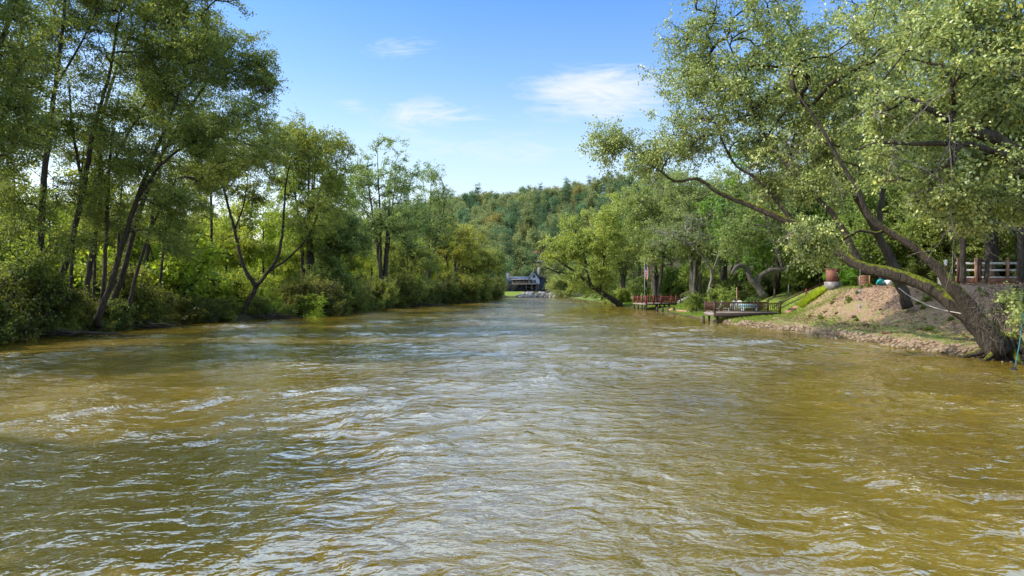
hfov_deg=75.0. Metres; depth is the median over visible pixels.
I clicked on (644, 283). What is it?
flagpole
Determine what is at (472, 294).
shrub
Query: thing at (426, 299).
shrub
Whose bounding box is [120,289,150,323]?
shrub
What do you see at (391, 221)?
riverside tree
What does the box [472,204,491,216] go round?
hillside tree
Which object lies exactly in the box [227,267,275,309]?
sunlit bush
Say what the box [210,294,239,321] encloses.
shrub
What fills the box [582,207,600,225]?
hillside tree
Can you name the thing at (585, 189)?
hillside tree
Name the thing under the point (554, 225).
pine tree
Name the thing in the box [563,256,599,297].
riverside tree
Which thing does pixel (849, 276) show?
shrub
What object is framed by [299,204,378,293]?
riverside tree
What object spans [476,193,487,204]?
hillside tree
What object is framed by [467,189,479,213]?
pine tree
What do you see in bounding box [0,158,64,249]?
woodland tree
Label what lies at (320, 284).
shrub
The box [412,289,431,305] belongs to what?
shrub
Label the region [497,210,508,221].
hillside tree
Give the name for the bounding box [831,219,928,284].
shrub
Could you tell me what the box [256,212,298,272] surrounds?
woodland tree
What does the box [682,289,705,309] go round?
shrub
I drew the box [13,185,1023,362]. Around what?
ground
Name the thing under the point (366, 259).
woodland tree
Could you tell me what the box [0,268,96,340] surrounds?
shrub
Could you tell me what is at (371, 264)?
woodland tree
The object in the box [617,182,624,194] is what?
pine tree
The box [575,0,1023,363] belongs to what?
leaning tree
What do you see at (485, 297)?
shrub
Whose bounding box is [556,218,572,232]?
hillside tree
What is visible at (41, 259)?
alder tree
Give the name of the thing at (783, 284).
shrub
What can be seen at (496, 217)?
hillside tree
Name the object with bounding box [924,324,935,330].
sunlit bush
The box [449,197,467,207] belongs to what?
hillside tree
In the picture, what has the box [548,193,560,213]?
hillside tree
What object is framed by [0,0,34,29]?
alder tree
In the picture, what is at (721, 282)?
shrub
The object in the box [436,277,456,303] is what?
shrub
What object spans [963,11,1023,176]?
woodland tree
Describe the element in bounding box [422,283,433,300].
shrub
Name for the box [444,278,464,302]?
shrub
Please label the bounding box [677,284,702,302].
garden steps
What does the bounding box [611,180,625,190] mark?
hillside tree
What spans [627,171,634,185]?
hillside tree
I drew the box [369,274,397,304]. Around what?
shrub
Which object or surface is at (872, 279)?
shrub
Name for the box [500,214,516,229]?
hillside tree
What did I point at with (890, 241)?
shrub
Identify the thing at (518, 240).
hillside tree
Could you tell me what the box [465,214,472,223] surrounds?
pine tree
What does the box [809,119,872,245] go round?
woodland tree
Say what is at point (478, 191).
pine tree
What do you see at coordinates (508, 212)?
pine tree
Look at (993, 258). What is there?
woodland tree
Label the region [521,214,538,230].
hillside tree
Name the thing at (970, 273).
shrub
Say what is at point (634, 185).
pine tree
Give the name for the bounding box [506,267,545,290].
lakeside house
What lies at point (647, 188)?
hillside tree
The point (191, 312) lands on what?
shrub
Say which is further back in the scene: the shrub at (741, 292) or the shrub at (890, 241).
the shrub at (741, 292)
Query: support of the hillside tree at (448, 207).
on the ground at (864, 310)
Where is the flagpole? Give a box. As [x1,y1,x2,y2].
[644,261,644,308]
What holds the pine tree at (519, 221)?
on the ground at (864, 310)
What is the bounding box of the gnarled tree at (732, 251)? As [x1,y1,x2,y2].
[709,173,839,299]
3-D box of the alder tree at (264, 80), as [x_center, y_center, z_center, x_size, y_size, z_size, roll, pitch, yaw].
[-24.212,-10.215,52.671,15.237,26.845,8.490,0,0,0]
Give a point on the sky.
(499, 94)
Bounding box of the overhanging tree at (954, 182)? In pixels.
[843,0,1023,335]
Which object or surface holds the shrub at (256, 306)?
on the ground at (864, 310)
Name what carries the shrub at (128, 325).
on the ground at (864, 310)
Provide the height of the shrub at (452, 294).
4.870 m
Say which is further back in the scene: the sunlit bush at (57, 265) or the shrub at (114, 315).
the sunlit bush at (57, 265)
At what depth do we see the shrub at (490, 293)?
148.64 m
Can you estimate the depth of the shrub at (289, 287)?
71.18 m
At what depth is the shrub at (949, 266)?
53.88 m
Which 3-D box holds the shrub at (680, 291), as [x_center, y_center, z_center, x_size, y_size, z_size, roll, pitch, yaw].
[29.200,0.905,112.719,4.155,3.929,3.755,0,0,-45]
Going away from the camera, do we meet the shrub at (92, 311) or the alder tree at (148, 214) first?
the shrub at (92, 311)
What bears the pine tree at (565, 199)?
on the ground at (864, 310)
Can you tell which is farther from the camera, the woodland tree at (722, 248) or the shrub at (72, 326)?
the woodland tree at (722, 248)
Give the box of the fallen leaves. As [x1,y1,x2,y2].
[731,281,1023,342]
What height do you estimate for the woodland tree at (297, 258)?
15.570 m
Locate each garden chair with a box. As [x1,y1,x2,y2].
[723,300,735,310]
[735,300,743,310]
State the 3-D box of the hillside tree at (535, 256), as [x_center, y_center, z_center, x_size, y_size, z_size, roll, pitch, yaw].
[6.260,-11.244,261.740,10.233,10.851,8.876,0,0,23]
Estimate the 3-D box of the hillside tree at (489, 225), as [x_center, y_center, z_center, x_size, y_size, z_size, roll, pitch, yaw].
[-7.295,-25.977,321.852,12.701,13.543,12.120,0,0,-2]
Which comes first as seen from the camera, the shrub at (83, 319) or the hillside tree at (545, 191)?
the shrub at (83, 319)
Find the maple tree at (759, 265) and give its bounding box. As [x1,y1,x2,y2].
[691,131,849,287]
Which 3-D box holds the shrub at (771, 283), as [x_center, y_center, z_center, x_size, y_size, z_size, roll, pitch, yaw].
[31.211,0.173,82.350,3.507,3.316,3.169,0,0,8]
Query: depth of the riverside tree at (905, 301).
44.21 m
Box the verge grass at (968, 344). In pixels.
[734,286,1023,354]
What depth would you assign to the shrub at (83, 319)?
46.84 m
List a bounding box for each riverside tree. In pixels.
[259,121,356,281]
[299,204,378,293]
[340,133,430,279]
[371,232,443,291]
[405,161,458,279]
[418,212,484,290]
[448,232,503,296]
[451,264,484,291]
[482,247,509,284]
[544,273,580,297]
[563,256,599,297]
[576,221,625,299]
[590,185,660,288]
[608,164,694,300]
[611,223,667,296]
[642,164,742,301]
[685,161,756,280]
[716,0,958,309]
[825,171,947,266]
[883,190,1014,266]
[969,204,1017,276]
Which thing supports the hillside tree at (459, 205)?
on the ground at (864, 310)
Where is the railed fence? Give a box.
[955,258,1016,283]
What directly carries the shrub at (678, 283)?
on the ground at (864, 310)
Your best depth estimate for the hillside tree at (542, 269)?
249.01 m
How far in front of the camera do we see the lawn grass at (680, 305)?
59.53 m
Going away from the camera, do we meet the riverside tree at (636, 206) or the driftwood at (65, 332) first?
the driftwood at (65, 332)
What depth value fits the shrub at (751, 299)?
74.87 m
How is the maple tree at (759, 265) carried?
on the ground at (864, 310)
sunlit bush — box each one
[0,229,48,266]
[0,236,84,292]
[12,225,87,293]
[65,241,150,302]
[76,238,161,289]
[96,215,237,308]
[151,233,212,293]
[192,270,239,301]
[220,266,250,288]
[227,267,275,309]
[229,265,278,297]
[264,285,281,301]
[265,271,290,281]
[267,274,285,298]
[279,269,300,286]
[352,268,367,285]
[921,294,930,301]
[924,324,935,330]
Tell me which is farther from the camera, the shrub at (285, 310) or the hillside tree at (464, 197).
the hillside tree at (464, 197)
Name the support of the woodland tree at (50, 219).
on the ground at (864, 310)
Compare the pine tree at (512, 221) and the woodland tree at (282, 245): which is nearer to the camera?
the woodland tree at (282, 245)
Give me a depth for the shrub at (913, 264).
56.96 m
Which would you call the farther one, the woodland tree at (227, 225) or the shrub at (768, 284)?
the woodland tree at (227, 225)
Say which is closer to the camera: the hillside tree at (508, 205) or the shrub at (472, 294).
the shrub at (472, 294)
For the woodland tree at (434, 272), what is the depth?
134.78 m
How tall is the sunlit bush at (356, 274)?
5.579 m
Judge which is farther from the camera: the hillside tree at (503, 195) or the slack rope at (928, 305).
the hillside tree at (503, 195)
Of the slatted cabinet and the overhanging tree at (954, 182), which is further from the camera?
the slatted cabinet
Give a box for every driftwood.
[37,328,138,336]
[122,320,188,327]
[250,314,311,319]
[409,303,449,306]
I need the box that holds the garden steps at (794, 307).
[781,281,825,313]
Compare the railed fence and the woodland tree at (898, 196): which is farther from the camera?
the woodland tree at (898, 196)
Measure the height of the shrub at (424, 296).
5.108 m
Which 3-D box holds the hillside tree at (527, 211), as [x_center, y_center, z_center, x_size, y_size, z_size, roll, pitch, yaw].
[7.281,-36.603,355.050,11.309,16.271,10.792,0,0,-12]
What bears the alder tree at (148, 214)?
on the ground at (864, 310)
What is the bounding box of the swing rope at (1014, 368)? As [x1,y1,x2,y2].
[1010,313,1022,369]
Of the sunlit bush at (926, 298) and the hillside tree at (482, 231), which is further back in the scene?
the hillside tree at (482, 231)
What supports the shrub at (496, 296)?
on the ground at (864, 310)
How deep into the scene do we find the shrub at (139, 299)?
53.23 m
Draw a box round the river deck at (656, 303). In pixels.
[633,295,676,309]
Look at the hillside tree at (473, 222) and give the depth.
324.43 m
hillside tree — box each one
[445,204,454,217]
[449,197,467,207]
[454,194,462,201]
[454,201,470,220]
[454,205,469,225]
[459,191,473,204]
[466,214,485,225]
[468,219,484,227]
[469,223,489,232]
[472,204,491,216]
[473,225,490,247]
[475,205,492,214]
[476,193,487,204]
[476,228,492,240]
[480,190,492,198]
[482,236,498,250]
[483,211,504,228]
[485,220,506,239]
[485,261,509,284]
[487,240,510,253]
[489,198,502,214]
[491,224,514,241]
[492,221,506,237]
[495,232,511,244]
[496,205,506,213]
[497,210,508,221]
[499,194,507,204]
[500,191,507,203]
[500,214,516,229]
[503,255,516,285]
[504,199,519,215]
[510,230,534,252]
[510,245,532,270]
[510,252,518,270]
[510,267,526,275]
[515,219,530,240]
[516,192,526,202]
[516,202,531,211]
[518,185,532,192]
[518,205,534,224]
[519,263,532,276]
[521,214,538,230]
[522,246,539,262]
[523,191,537,203]
[523,225,549,251]
[523,259,535,272]
[528,262,541,274]
[530,198,547,214]
[536,221,552,246]
[537,228,562,252]
[537,262,547,275]
[539,187,551,197]
[539,193,548,206]
[542,219,556,233]
[543,260,565,289]
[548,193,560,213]
[549,213,563,231]
[552,194,563,205]
[553,188,565,195]
[555,201,572,216]
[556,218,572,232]
[569,185,583,203]
[570,180,584,188]
[573,192,588,208]
[574,201,586,214]
[580,185,598,195]
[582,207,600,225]
[585,194,597,212]
[587,181,601,196]
[587,187,597,201]
[592,176,601,191]
[593,195,611,209]
[600,172,613,189]
[605,182,616,197]
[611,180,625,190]
[611,254,631,274]
[614,172,626,179]
[616,175,628,185]
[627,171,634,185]
[638,183,652,202]
[652,182,662,194]
[657,257,671,272]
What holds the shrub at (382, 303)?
on the ground at (864, 310)
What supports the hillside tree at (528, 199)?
on the ground at (864, 310)
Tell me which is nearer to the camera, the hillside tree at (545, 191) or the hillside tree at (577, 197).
the hillside tree at (577, 197)
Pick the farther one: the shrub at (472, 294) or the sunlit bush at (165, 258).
the shrub at (472, 294)
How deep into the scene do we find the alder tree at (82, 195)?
46.01 m
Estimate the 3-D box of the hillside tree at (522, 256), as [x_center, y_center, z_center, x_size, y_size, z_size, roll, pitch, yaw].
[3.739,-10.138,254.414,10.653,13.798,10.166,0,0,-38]
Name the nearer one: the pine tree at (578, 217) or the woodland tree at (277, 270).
the woodland tree at (277, 270)
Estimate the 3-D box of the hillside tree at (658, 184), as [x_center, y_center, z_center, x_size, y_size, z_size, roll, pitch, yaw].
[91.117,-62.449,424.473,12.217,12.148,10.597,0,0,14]
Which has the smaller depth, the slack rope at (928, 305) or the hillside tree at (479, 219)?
the slack rope at (928, 305)
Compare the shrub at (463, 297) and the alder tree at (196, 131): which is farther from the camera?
the shrub at (463, 297)
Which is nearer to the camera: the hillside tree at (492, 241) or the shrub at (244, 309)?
the shrub at (244, 309)
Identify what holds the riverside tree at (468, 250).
on the ground at (864, 310)
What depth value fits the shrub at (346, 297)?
78.08 m
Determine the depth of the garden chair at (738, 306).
65.61 m
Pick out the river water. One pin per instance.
(536, 437)
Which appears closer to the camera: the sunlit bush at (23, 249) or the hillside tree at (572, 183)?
the sunlit bush at (23, 249)
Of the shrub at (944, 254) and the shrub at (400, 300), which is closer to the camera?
the shrub at (944, 254)
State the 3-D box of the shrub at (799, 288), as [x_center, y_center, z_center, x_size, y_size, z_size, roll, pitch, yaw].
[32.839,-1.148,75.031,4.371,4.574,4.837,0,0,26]
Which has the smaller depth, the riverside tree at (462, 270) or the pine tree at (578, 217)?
the riverside tree at (462, 270)
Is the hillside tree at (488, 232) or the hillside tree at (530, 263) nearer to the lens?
the hillside tree at (530, 263)
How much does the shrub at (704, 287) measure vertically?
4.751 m
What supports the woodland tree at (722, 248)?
on the ground at (864, 310)
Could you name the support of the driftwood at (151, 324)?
in the river water
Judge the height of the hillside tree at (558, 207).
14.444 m
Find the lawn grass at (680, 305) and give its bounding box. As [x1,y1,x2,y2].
[609,285,857,322]
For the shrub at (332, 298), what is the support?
on the ground at (864, 310)
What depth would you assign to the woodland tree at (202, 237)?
104.53 m
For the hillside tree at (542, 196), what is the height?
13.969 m
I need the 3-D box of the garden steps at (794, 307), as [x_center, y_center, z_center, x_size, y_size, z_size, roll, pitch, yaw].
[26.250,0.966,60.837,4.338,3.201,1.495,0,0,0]
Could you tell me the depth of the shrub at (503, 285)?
166.09 m
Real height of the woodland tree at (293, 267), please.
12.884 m
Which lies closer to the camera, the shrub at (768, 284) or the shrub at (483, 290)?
the shrub at (768, 284)
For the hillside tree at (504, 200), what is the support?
on the ground at (864, 310)
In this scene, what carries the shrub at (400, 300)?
on the ground at (864, 310)
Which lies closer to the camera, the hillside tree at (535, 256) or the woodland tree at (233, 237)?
the woodland tree at (233, 237)
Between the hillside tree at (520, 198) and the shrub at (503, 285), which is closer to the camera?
the shrub at (503, 285)
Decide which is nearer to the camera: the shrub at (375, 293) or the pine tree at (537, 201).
the shrub at (375, 293)
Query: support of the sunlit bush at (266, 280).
on the ground at (864, 310)
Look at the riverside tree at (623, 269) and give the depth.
121.16 m
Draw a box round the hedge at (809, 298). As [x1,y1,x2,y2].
[797,285,826,306]
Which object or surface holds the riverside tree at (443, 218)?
on the ground at (864, 310)
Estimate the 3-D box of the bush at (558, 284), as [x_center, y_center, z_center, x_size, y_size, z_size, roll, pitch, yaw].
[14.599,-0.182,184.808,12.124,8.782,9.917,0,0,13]
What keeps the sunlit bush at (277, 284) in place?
on the ground at (864, 310)
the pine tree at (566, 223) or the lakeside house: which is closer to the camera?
the lakeside house
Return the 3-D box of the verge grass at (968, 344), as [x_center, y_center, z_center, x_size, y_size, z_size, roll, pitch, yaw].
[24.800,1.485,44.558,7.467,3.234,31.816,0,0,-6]
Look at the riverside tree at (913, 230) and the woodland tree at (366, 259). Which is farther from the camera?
the woodland tree at (366, 259)
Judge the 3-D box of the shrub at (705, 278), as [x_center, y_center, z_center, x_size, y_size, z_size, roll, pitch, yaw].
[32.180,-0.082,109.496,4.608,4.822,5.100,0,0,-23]
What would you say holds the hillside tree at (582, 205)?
on the ground at (864, 310)
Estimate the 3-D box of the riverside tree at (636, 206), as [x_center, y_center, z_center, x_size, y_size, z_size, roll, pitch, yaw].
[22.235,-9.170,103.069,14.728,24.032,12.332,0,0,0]
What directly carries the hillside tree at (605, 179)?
on the ground at (864, 310)
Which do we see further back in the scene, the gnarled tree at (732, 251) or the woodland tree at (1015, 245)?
the gnarled tree at (732, 251)
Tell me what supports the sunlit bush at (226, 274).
on the ground at (864, 310)
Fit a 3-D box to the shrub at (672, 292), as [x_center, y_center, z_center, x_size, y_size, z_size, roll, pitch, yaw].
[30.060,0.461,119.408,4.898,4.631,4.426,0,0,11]
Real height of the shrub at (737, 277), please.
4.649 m
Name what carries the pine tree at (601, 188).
on the ground at (864, 310)
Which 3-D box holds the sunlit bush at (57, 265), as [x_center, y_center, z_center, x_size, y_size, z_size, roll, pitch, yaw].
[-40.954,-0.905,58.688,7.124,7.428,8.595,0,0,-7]
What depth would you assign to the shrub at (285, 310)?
68.76 m
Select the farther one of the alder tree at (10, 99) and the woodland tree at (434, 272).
the woodland tree at (434, 272)
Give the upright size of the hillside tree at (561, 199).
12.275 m
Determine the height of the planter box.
0.600 m
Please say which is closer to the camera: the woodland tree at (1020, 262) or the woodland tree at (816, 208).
the woodland tree at (1020, 262)
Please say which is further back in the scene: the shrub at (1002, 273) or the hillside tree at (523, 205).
the hillside tree at (523, 205)
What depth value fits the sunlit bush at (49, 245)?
64.01 m
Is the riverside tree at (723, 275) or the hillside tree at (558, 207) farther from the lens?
the hillside tree at (558, 207)
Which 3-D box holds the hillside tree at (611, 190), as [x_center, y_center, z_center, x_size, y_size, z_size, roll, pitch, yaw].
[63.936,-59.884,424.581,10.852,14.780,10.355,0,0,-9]
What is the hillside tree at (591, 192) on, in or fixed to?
on the ground at (864, 310)
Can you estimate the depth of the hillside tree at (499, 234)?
289.35 m
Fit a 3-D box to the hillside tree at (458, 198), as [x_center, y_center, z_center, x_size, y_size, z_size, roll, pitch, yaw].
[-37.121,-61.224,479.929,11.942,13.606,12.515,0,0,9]
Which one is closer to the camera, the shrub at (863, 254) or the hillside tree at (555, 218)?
the shrub at (863, 254)
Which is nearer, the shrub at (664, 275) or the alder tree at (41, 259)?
the alder tree at (41, 259)
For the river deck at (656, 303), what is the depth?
92.61 m
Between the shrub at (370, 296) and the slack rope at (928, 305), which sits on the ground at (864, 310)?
the shrub at (370, 296)
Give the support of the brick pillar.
on the ground at (864, 310)
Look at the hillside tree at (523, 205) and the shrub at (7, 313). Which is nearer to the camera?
the shrub at (7, 313)
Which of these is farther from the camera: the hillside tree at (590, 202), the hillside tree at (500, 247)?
the hillside tree at (590, 202)
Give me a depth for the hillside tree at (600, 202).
376.73 m
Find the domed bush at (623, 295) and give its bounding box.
[603,286,632,303]
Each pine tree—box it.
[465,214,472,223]
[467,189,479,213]
[474,182,481,194]
[499,226,517,265]
[504,199,524,235]
[507,200,517,215]
[512,214,523,234]
[531,189,545,217]
[534,202,552,231]
[544,214,561,247]
[550,199,558,215]
[557,209,576,235]
[559,183,573,205]
[564,180,571,199]
[573,208,587,228]
[586,174,592,187]
[598,176,605,195]
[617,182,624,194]
[631,179,640,193]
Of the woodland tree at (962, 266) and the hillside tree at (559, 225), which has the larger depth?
the hillside tree at (559, 225)
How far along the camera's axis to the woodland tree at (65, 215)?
71.14 m
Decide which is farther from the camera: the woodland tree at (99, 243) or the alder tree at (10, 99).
the woodland tree at (99, 243)
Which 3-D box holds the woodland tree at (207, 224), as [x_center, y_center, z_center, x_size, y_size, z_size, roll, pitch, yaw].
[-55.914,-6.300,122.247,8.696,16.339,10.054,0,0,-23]
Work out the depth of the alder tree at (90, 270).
48.94 m
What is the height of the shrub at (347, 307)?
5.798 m
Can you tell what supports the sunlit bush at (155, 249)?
on the ground at (864, 310)
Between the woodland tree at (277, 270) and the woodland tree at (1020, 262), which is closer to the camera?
the woodland tree at (1020, 262)
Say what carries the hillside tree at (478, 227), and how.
on the ground at (864, 310)
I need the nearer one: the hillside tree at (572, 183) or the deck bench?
the deck bench
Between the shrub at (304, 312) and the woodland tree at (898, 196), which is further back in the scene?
the shrub at (304, 312)
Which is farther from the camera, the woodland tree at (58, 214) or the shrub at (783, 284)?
the shrub at (783, 284)
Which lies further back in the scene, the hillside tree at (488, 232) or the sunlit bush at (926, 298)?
the hillside tree at (488, 232)
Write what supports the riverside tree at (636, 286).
on the ground at (864, 310)
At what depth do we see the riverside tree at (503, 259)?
188.96 m
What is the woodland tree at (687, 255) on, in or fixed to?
on the ground at (864, 310)
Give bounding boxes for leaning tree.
[536,192,642,305]
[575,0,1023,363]
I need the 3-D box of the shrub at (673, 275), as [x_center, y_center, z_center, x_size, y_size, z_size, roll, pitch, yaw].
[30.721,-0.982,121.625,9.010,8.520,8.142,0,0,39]
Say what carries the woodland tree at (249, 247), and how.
on the ground at (864, 310)
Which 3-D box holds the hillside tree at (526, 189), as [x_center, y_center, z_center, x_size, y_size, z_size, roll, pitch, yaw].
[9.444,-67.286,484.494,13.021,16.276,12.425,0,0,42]
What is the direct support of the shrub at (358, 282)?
on the ground at (864, 310)
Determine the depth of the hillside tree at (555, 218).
347.01 m
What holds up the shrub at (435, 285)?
on the ground at (864, 310)
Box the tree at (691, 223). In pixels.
[644,208,724,292]
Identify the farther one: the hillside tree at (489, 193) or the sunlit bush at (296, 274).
the hillside tree at (489, 193)
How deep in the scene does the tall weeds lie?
70.30 m
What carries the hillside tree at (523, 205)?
on the ground at (864, 310)
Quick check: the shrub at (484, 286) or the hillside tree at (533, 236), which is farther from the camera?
the hillside tree at (533, 236)
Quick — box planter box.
[884,280,891,284]
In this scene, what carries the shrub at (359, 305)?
on the ground at (864, 310)
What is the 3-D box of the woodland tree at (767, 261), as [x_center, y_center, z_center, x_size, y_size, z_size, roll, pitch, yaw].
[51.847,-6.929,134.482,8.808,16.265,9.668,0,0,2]
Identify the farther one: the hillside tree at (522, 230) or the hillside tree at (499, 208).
the hillside tree at (499, 208)
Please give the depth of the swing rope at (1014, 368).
27.19 m
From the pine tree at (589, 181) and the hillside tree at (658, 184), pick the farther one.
the pine tree at (589, 181)
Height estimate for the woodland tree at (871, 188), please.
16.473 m
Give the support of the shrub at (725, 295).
on the ground at (864, 310)
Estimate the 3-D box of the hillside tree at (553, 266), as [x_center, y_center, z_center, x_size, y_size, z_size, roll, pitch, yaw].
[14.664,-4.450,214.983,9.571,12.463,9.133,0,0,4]
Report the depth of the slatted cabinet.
54.03 m
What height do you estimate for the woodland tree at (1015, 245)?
17.813 m
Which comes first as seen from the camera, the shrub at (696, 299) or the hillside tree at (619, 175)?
the shrub at (696, 299)
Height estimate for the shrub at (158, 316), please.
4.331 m
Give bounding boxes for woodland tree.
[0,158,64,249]
[0,190,49,250]
[9,190,71,248]
[27,187,72,230]
[37,158,151,260]
[51,192,114,254]
[192,219,221,271]
[196,211,220,246]
[202,184,282,276]
[205,208,253,272]
[219,214,255,272]
[234,201,295,273]
[251,225,294,277]
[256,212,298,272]
[275,207,334,271]
[276,232,300,275]
[299,227,357,274]
[340,228,370,276]
[352,228,373,270]
[358,253,376,279]
[363,215,391,277]
[406,239,443,278]
[439,236,457,274]
[674,225,713,265]
[712,171,738,277]
[735,167,763,269]
[743,251,788,266]
[791,161,833,286]
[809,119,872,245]
[846,159,907,229]
[883,127,925,262]
[895,75,1023,283]
[909,13,1023,276]
[911,45,1023,282]
[937,18,1003,276]
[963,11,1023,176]
[963,76,1023,283]
[1008,179,1016,276]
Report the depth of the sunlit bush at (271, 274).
111.14 m
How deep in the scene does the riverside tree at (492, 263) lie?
144.98 m
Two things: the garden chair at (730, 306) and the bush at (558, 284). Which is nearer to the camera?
the garden chair at (730, 306)
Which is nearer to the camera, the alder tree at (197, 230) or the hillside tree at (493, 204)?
the alder tree at (197, 230)
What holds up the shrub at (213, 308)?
on the ground at (864, 310)
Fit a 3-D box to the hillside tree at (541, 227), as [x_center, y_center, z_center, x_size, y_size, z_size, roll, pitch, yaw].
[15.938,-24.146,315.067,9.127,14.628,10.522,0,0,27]
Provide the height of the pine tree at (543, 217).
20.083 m
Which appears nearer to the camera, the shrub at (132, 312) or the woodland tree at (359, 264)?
the shrub at (132, 312)
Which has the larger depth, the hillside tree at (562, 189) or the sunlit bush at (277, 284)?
the hillside tree at (562, 189)
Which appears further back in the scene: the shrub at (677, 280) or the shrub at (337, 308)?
the shrub at (677, 280)
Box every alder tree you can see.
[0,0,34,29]
[0,0,84,188]
[0,0,133,318]
[19,0,183,291]
[39,0,204,300]
[81,42,218,291]
[82,0,285,328]
[107,0,301,311]
[160,101,252,267]
[186,108,365,314]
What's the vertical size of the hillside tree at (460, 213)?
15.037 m
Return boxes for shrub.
[0,258,79,331]
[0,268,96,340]
[0,271,41,336]
[0,315,24,340]
[0,318,22,343]
[41,292,84,330]
[58,284,94,330]
[60,311,98,331]
[71,299,119,332]
[91,296,139,330]
[94,255,167,326]
[95,295,135,330]
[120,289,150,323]
[138,285,181,326]
[164,312,190,324]
[166,291,222,323]
[179,298,231,322]
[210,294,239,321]
[238,305,248,314]
[248,293,273,315]
[274,303,299,317]
[276,278,319,310]
[282,276,345,315]
[285,290,315,317]
[288,292,328,317]
[299,273,346,315]
[312,275,355,309]
[313,274,356,314]
[313,279,343,314]
[336,279,368,312]
[341,268,371,311]
[351,283,376,308]
[356,276,388,310]
[361,274,399,307]
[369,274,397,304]
[388,270,417,306]
[388,278,406,306]
[395,282,423,307]
[407,282,429,303]
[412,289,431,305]
[414,277,444,304]
[421,293,435,304]
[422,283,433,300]
[434,267,468,302]
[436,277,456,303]
[441,280,460,302]
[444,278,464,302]
[451,275,481,301]
[465,287,481,300]
[475,277,488,300]
[477,274,490,300]
[479,289,489,299]
[486,284,493,300]
[487,281,498,299]
[488,275,509,291]
[491,282,504,299]
[647,271,673,299]
[660,261,687,296]
[666,271,702,290]
[667,281,677,297]
[672,276,682,297]
[673,282,688,301]
[677,258,719,295]
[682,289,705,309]
[683,283,739,313]
[696,274,718,295]
[701,276,724,301]
[716,277,742,299]
[724,278,749,300]
[725,271,754,297]
[741,267,782,295]
[745,295,763,310]
[752,272,785,295]
[752,276,778,298]
[770,275,787,289]
[780,235,841,292]
[784,264,818,294]
[820,265,862,285]
[827,224,916,280]
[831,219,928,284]
[838,218,931,285]
[869,251,907,284]
[898,257,932,279]
[922,228,972,281]
[927,256,967,282]
[935,249,982,282]
[982,260,1015,276]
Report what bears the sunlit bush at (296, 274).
on the ground at (864, 310)
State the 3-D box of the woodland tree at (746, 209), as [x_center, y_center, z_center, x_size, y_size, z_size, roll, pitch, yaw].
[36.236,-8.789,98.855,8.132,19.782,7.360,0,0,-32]
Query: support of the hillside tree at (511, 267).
on the ground at (864, 310)
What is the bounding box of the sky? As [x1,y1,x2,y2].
[0,0,1023,269]
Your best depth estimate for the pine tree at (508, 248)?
253.55 m
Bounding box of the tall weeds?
[93,296,286,314]
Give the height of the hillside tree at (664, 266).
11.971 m
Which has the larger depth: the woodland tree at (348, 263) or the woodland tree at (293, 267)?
the woodland tree at (293, 267)
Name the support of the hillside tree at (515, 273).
on the ground at (864, 310)
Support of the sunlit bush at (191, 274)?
on the ground at (864, 310)
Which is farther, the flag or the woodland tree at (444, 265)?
the woodland tree at (444, 265)
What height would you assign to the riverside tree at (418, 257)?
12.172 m
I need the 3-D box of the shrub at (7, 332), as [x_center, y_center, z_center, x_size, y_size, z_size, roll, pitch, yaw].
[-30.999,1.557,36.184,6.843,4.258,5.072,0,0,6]
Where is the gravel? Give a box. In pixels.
[723,319,1012,361]
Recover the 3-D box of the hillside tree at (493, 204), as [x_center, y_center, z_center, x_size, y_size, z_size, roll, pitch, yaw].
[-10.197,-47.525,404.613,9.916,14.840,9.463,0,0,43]
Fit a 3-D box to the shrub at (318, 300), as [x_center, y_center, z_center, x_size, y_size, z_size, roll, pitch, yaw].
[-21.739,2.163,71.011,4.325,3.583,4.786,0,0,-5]
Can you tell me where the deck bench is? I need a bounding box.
[739,304,758,311]
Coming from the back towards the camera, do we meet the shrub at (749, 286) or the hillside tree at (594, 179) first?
the hillside tree at (594, 179)
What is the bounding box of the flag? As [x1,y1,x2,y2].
[645,263,647,279]
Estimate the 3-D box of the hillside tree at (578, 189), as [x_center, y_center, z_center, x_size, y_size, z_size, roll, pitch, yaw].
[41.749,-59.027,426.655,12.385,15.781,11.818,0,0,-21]
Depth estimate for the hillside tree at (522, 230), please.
311.46 m
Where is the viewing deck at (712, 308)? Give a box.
[704,300,780,322]
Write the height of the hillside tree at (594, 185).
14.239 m
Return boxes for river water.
[0,297,1023,575]
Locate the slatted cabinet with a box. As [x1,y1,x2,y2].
[858,275,869,285]
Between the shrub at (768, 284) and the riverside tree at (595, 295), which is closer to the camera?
the shrub at (768, 284)
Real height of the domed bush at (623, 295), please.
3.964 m
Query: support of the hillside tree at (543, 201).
on the ground at (864, 310)
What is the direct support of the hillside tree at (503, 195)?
on the ground at (864, 310)
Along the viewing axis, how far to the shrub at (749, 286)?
85.10 m
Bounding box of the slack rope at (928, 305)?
[899,288,960,313]
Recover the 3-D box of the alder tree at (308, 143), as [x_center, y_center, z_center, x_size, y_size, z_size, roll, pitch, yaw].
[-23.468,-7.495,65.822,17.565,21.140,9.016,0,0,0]
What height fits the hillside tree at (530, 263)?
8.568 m
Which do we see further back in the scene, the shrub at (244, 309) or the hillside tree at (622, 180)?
the hillside tree at (622, 180)
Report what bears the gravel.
on the ground at (864, 310)
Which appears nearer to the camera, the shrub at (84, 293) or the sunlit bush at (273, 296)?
the shrub at (84, 293)
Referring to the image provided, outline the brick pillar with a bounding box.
[824,268,840,289]
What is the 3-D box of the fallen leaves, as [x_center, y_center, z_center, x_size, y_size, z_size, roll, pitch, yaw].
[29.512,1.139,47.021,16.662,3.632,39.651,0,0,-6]
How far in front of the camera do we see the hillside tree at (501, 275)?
204.43 m
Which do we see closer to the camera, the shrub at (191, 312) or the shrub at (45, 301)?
the shrub at (45, 301)
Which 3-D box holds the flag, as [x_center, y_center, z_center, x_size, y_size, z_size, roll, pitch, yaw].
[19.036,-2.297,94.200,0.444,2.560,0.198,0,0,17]

